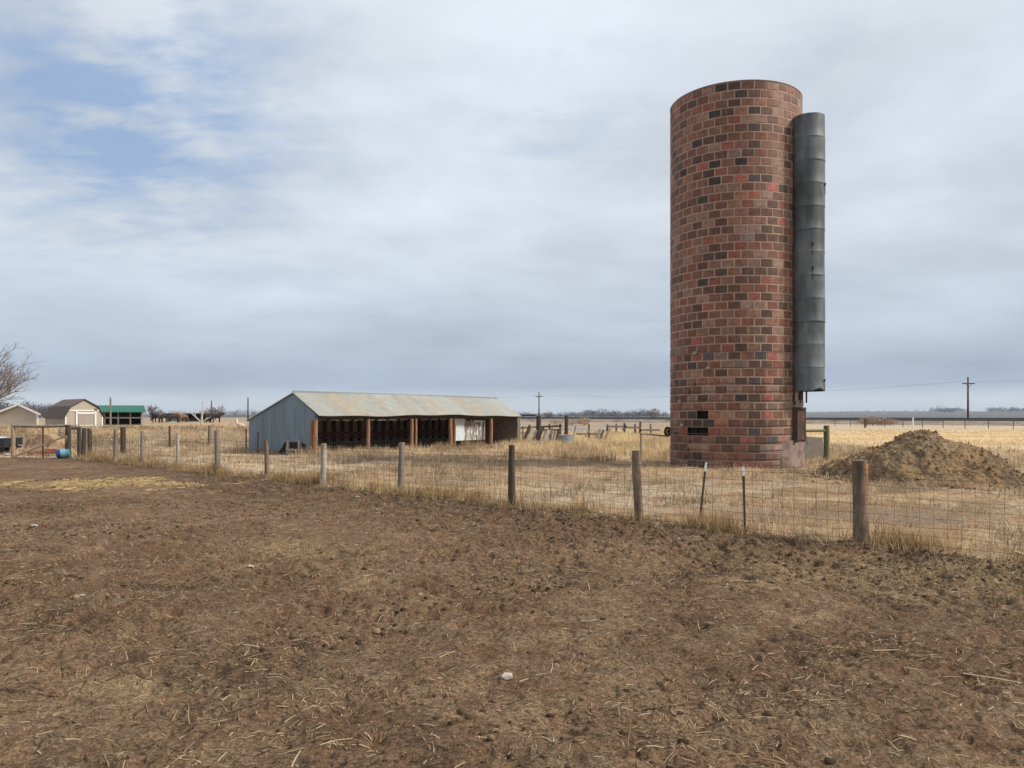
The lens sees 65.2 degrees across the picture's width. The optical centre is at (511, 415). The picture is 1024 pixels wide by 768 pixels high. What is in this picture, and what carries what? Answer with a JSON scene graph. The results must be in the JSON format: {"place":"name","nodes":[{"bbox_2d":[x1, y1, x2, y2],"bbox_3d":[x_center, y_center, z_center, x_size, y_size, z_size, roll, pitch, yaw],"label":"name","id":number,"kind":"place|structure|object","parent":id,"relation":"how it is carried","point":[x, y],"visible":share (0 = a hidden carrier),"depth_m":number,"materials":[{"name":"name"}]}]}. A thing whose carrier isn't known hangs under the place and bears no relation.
{"place":"outdoors","nodes":[
{"label":"outdoors","id":0,"kind":"place"},
{"bbox_2d":[192,436,562,458],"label":"dry grass","id":1,"kind":"structure","parent":0,"point":[481,444],"depth_m":39.11,"materials":[{"name":"beige plant"}]},
{"bbox_2d":[0,411,1023,767],"bbox_3d":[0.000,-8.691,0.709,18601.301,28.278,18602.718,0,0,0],"label":"ground","id":2,"kind":"structure","parent":0,"point":[848,725],"depth_m":6.89,"materials":[{"name":"soil"}]},
{"bbox_2d":[0,436,22,452],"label":"utility trailer","id":3,"kind":"object","parent":2,"relation":"on","point":[5,443],"visible":0.81,"depth_m":37.33,"materials":[{"name":"grey paint"}]},
{"bbox_2d":[0,404,39,425],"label":"tan shed","id":4,"kind":"structure","parent":2,"relation":"on","point":[18,414],"depth_m":52.00,"materials":[{"name":"beige wood"}]},
{"bbox_2d":[0,343,45,402],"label":"bare tree","id":5,"kind":"object","parent":2,"relation":"on","point":[5,374],"visible":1,"depth_m":57.97,"materials":[{"name":"grey plant"}]},
{"bbox_2d":[27,449,56,455],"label":"red beam","id":6,"kind":"structure","parent":2,"relation":"on","point":[53,451],"depth_m":35.99,"materials":[{"name":"paint"}]},
{"bbox_2d":[10,432,76,454],"bbox_3d":[-22.100,1.331,37.900,3.750,1.200,3.500,0,0,0],"label":"hay heap","id":7,"kind":"object","parent":2,"relation":"on","point":[35,440],"visible":0.4,"depth_m":37.38,"materials":[{"name":"beige plant"}]},
{"bbox_2d":[56,448,71,457],"bbox_3d":[-19.206,1.550,34.270,0.574,0.533,0.430,0,0,-18],"label":"plastic barrel","id":8,"kind":"object","parent":2,"relation":"on","point":[62,453],"visible":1,"depth_m":34.12,"materials":[{"name":"blue plastic"}]},
{"bbox_2d":[43,399,104,426],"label":"garden shed","id":9,"kind":"structure","parent":2,"relation":"on","point":[82,412],"depth_m":63.70,"materials":[{"name":"beige wood"}]},
{"bbox_2d":[76,411,95,426],"bbox_3d":[-33.841,0.245,63.570,0.060,1.290,1.516,0,0,44],"label":"door","id":10,"kind":"structure","parent":9,"relation":"in","point":[82,418],"depth_m":63.53,"materials":[{"name":"white paint"}]},
{"bbox_2d":[109,397,111,426],"bbox_3d":[-29.109,-0.086,58.000,0.148,2.511,0.148,0,0,-23],"label":"thin pole","id":11,"kind":"object","parent":2,"relation":"on","point":[110,417],"visible":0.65,"depth_m":57.95,"materials":[{"name":"grey wood"}]},
{"bbox_2d":[97,405,144,424],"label":"green shelter","id":12,"kind":"object","parent":2,"relation":"on","point":[127,414],"visible":0.72,"depth_m":80.09,"materials":[{"name":"paint"}]},
{"bbox_2d":[0,423,248,453],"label":"bank weeds","id":13,"kind":"object","parent":2,"relation":"on","point":[57,431],"visible":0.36,"depth_m":41.44,"materials":[{"name":"beige plant"}]},
{"bbox_2d":[0,401,253,417],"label":"wood","id":14,"kind":"object","parent":2,"relation":"on","point":[41,410],"visible":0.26,"depth_m":324.46,"materials":[{"name":"grey plant"}]},
{"bbox_2d":[59,425,246,453],"bbox_3d":[-17.601,1.268,39.464,9.198,1.575,1.961,0,0,-6],"label":"back fence","id":15,"kind":"object","parent":2,"relation":"on","point":[122,433],"visible":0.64,"depth_m":38.98,"materials":[{"name":"brown wood"}]},
{"bbox_2d":[144,405,165,420],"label":"bare tree","id":16,"kind":"object","parent":2,"relation":"on","point":[151,409],"visible":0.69,"depth_m":139.47,"materials":[{"name":"grey plant"}]},
{"bbox_2d":[150,412,161,422],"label":"cow","id":17,"kind":"object","parent":2,"relation":"on","point":[156,415],"visible":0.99,"depth_m":97.82},
{"bbox_2d":[159,414,170,422],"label":"cow","id":18,"kind":"object","parent":2,"relation":"on","point":[163,415],"visible":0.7,"depth_m":99.79},
{"bbox_2d":[166,414,183,422],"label":"cow","id":19,"kind":"object","parent":2,"relation":"on","point":[172,416],"visible":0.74,"depth_m":99.73},
{"bbox_2d":[176,412,188,422],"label":"cow","id":20,"kind":"object","parent":2,"relation":"on","point":[181,416],"visible":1,"depth_m":99.50},
{"bbox_2d":[162,413,212,420],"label":"shelter","id":21,"kind":"object","parent":2,"relation":"on","point":[191,417],"visible":0.34,"depth_m":128.27,"materials":[{"name":"grey paint"}]},
{"bbox_2d":[189,399,209,425],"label":"dead tree","id":22,"kind":"object","parent":2,"relation":"on","point":[201,420],"visible":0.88,"depth_m":65.97,"materials":[{"name":"grey wood"}]},
{"bbox_2d":[203,412,213,422],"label":"cow","id":23,"kind":"object","parent":2,"relation":"on","point":[205,415],"visible":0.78,"depth_m":98.59},
{"bbox_2d":[205,405,225,419],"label":"bare tree","id":24,"kind":"object","parent":2,"relation":"on","point":[213,411],"visible":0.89,"depth_m":169.88,"materials":[{"name":"grey plant"}]},
{"bbox_2d":[209,412,224,422],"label":"cow","id":25,"kind":"object","parent":2,"relation":"on","point":[217,415],"visible":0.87,"depth_m":100.98},
{"bbox_2d":[247,397,248,418],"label":"utility pole","id":26,"kind":"object","parent":2,"relation":"on","point":[247,407],"visible":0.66,"depth_m":174.90,"materials":[{"name":"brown wood"}]},
{"bbox_2d":[257,432,258,452],"bbox_3d":[-11.915,1.375,37.500,0.080,1.251,0.030,0,0,0],"label":"steel post","id":27,"kind":"object","parent":2,"relation":"on","point":[257,440],"visible":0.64,"depth_m":37.48,"materials":[{"name":"grey metal"}]},
{"bbox_2d":[277,440,300,454],"bbox_3d":[-10.242,1.485,36.734,1.370,0.741,0.280,0,0,36],"label":"wooden frame","id":28,"kind":"object","parent":2,"relation":"on","point":[287,446],"visible":0.71,"depth_m":36.66,"materials":[{"name":"grey wood"}]},
{"bbox_2d":[246,390,520,453],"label":"cattle shed","id":29,"kind":"structure","parent":2,"relation":"on","point":[305,418],"depth_m":42.36,"materials":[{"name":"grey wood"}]},
{"bbox_2d":[453,419,484,443],"bbox_3d":[-2.415,0.975,45.631,0.155,1.750,2.804,0,0,36],"label":"plank panel","id":30,"kind":"object","parent":2,"relation":"on","point":[469,429],"visible":0.78,"depth_m":45.57,"materials":[{"name":"white wood"}]},
{"bbox_2d":[500,672,512,679],"bbox_3d":[-0.036,1.785,5.474,0.083,0.060,0.079,0,0,-18],"label":"stone","id":31,"kind":"object","parent":2,"relation":"on","point":[505,676],"visible":0.97,"depth_m":5.45,"materials":[{"name":"white stone"}]},
{"bbox_2d":[0,419,1023,559],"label":"dry grass","id":32,"kind":"structure","parent":2,"relation":"on","point":[845,448],"depth_m":23.91,"materials":[{"name":"beige plant"}]},
{"bbox_2d":[0,475,1023,767],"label":"soil clods","id":33,"kind":"object","parent":2,"relation":"on","point":[680,741],"visible":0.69,"depth_m":9.70,"materials":[{"name":"brown soil"}]},
{"bbox_2d":[0,476,1023,767],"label":"loose straw","id":34,"kind":"object","parent":2,"relation":"on","point":[88,482],"visible":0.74,"depth_m":6.79,"materials":[{"name":"beige plant"}]},
{"bbox_2d":[11,424,1023,554],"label":"wire fence","id":35,"kind":"object","parent":2,"relation":"on","point":[860,469],"visible":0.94,"depth_m":14.17,"materials":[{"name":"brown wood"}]},
{"bbox_2d":[535,395,542,415],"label":"utility pole","id":36,"kind":"object","parent":2,"relation":"on","point":[538,404],"visible":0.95,"depth_m":249.91,"materials":[{"name":"brown wood"}]},
{"bbox_2d":[544,410,553,416],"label":"bare tree","id":37,"kind":"object","parent":2,"relation":"on","point":[548,414],"visible":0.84,"depth_m":309.83,"materials":[{"name":"grey plant"}]},
{"bbox_2d":[519,414,610,442],"bbox_3d":[2.865,0.999,52.968,3.756,2.207,7.962,0,0,38],"label":"broken pen","id":38,"kind":"object","parent":2,"relation":"on","point":[538,431],"visible":0.68,"depth_m":50.94,"materials":[{"name":"grey wood"}]},
{"bbox_2d":[558,434,573,443],"bbox_3d":[3.308,1.470,49.000,0.980,0.660,0.980,0,0,0],"label":"stock tank","id":39,"kind":"object","parent":2,"relation":"on","point":[567,437],"visible":0.61,"depth_m":48.62,"materials":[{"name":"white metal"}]},
{"bbox_2d":[251,408,924,416],"bbox_3d":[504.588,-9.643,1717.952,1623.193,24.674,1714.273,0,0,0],"label":"wood","id":40,"kind":"object","parent":2,"relation":"on","point":[591,413],"visible":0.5,"depth_m":913.63,"materials":[{"name":"grey plant"}]},
{"bbox_2d":[606,421,659,433],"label":"corral fence","id":41,"kind":"object","parent":2,"relation":"on","point":[634,427],"visible":0.72,"depth_m":73.90,"materials":[{"name":"brown wood"}]},
{"bbox_2d":[646,407,658,416],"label":"bare tree","id":42,"kind":"object","parent":2,"relation":"on","point":[652,413],"visible":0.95,"depth_m":300.45,"materials":[{"name":"grey plant"}]},
{"bbox_2d":[640,433,668,467],"bbox_3d":[4.988,1.332,27.955,0.072,1.536,2.315,0,0,35],"label":"loose rail","id":43,"kind":"object","parent":2,"relation":"on","point":[641,434],"visible":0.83,"depth_m":27.03,"materials":[{"name":"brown wood"}]},
{"bbox_2d":[548,415,898,425],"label":"dry brush","id":44,"kind":"object","parent":2,"relation":"on","point":[870,420],"visible":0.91,"depth_m":149.71,"materials":[{"name":"plant"}]},
{"bbox_2d":[670,79,825,468],"bbox_3d":[8.190,-4.723,28.997,4.895,13.045,4.645,0,0,0],"label":"tile silo","id":45,"kind":"object","parent":2,"relation":"on","point":[747,262],"visible":1,"depth_m":26.91,"materials":[{"name":"brick"}]},
{"bbox_2d":[664,426,669,435],"bbox_3d":[5.826,0.580,29.620,0.475,0.390,0.157,0,0,-17],"label":"iron wheel","id":46,"kind":"object","parent":45,"relation":"attached to","point":[667,428],"visible":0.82,"depth_m":29.56,"materials":[{"name":"metal"}]},
{"bbox_2d":[792,407,805,441],"bbox_3d":[9.859,0.292,27.453,0.225,1.175,0.755,0,0,41],"label":"chute door","id":47,"kind":"structure","parent":45,"relation":"in","point":[798,413],"depth_m":27.24,"materials":[{"name":"wood"}]},
{"bbox_2d":[804,436,822,458],"bbox_3d":[12.135,1.383,33.000,0.765,1.035,1.600,0,0,0],"label":"concrete trough","id":48,"kind":"object","parent":2,"relation":"on","point":[813,447],"visible":0.45,"depth_m":32.20,"materials":[{"name":"grey concrete"}]},
{"bbox_2d":[806,425,829,460],"bbox_3d":[11.399,1.237,30.852,2.595,1.726,0.357,0,0,-31],"label":"green rail fence","id":49,"kind":"object","parent":2,"relation":"on","point":[826,441],"visible":0.56,"depth_m":31.40,"materials":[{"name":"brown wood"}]},
{"bbox_2d":[823,460,850,477],"bbox_3d":[9.450,1.575,22.900,1.550,0.649,1.250,0,0,0],"label":"dirt clod","id":50,"kind":"object","parent":2,"relation":"on","point":[842,467],"visible":0.24,"depth_m":22.79,"materials":[{"name":"brown soil"}]},
{"bbox_2d":[810,429,1023,489],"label":"dirt mound","id":51,"kind":"object","parent":2,"relation":"on","point":[886,463],"visible":0.68,"depth_m":21.39,"materials":[{"name":"brown soil"}]},
{"bbox_2d":[781,429,1023,492],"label":"mound clods","id":52,"kind":"object","parent":51,"relation":"on","point":[937,467],"visible":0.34,"depth_m":21.49,"materials":[{"name":"brown soil"}]},
{"bbox_2d":[839,420,1013,428],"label":"railway fence","id":53,"kind":"object","parent":2,"relation":"on","point":[922,424],"visible":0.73,"depth_m":121.96,"materials":[{"name":"brown wood"}]},
{"bbox_2d":[962,377,974,417],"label":"utility pole","id":54,"kind":"object","parent":2,"relation":"on","point":[967,383],"visible":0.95,"depth_m":167.83,"materials":[{"name":"brown wood"}]},
{"bbox_2d":[929,405,1023,412],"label":"trees","id":55,"kind":"object","parent":2,"relation":"on","point":[957,409],"visible":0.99,"depth_m":2210.99,"materials":[{"name":"grey plant"}]},
{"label":"utility pole","id":56,"kind":"object","parent":2,"relation":"on","visible":0},
{"bbox_2d":[501,381,980,397],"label":"power line","id":57,"kind":"object","parent":56,"relation":"attached to","point":[833,390],"visible":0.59,"depth_m":179.26,"materials":[{"name":"grey paint"}]},
{"bbox_2d":[0,0,1023,414],"label":"sky","id":58,"kind":"structure","parent":0,"point":[226,203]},
{"bbox_2d":[71,448,1023,566],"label":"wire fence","id":59,"kind":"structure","parent":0,"point":[718,524],"depth_m":15.83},
{"bbox_2d":[492,428,669,461],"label":"tall grass","id":60,"kind":"structure","parent":0,"point":[655,445],"depth_m":40.77,"materials":[{"name":"beige plant"}]},
{"bbox_2d":[561,428,611,430],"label":"pond water","id":61,"kind":"structure","parent":0,"point":[578,429],"depth_m":103.11,"materials":[{"name":"grey liquid"}]},
{"bbox_2d":[520,419,1023,425],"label":"railway bank","id":62,"kind":"structure","parent":0,"point":[997,423],"depth_m":173.99,"materials":[{"name":"beige plant"}]},
{"bbox_2d":[520,418,1023,420],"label":"railway ballast","id":63,"kind":"structure","parent":62,"relation":"on","point":[835,419],"depth_m":169.68,"materials":[{"name":"grey gravel"}]},
{"bbox_2d":[518,417,1023,418],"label":"railway rail","id":64,"kind":"object","parent":63,"relation":"on","point":[669,417],"visible":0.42,"depth_m":218.94,"materials":[{"name":"metal"}]},
{"bbox_2d":[806,428,1023,460],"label":"meadow grass","id":65,"kind":"structure","parent":0,"point":[874,432],"depth_m":70.15,"materials":[{"name":"beige plant"}]}
]}

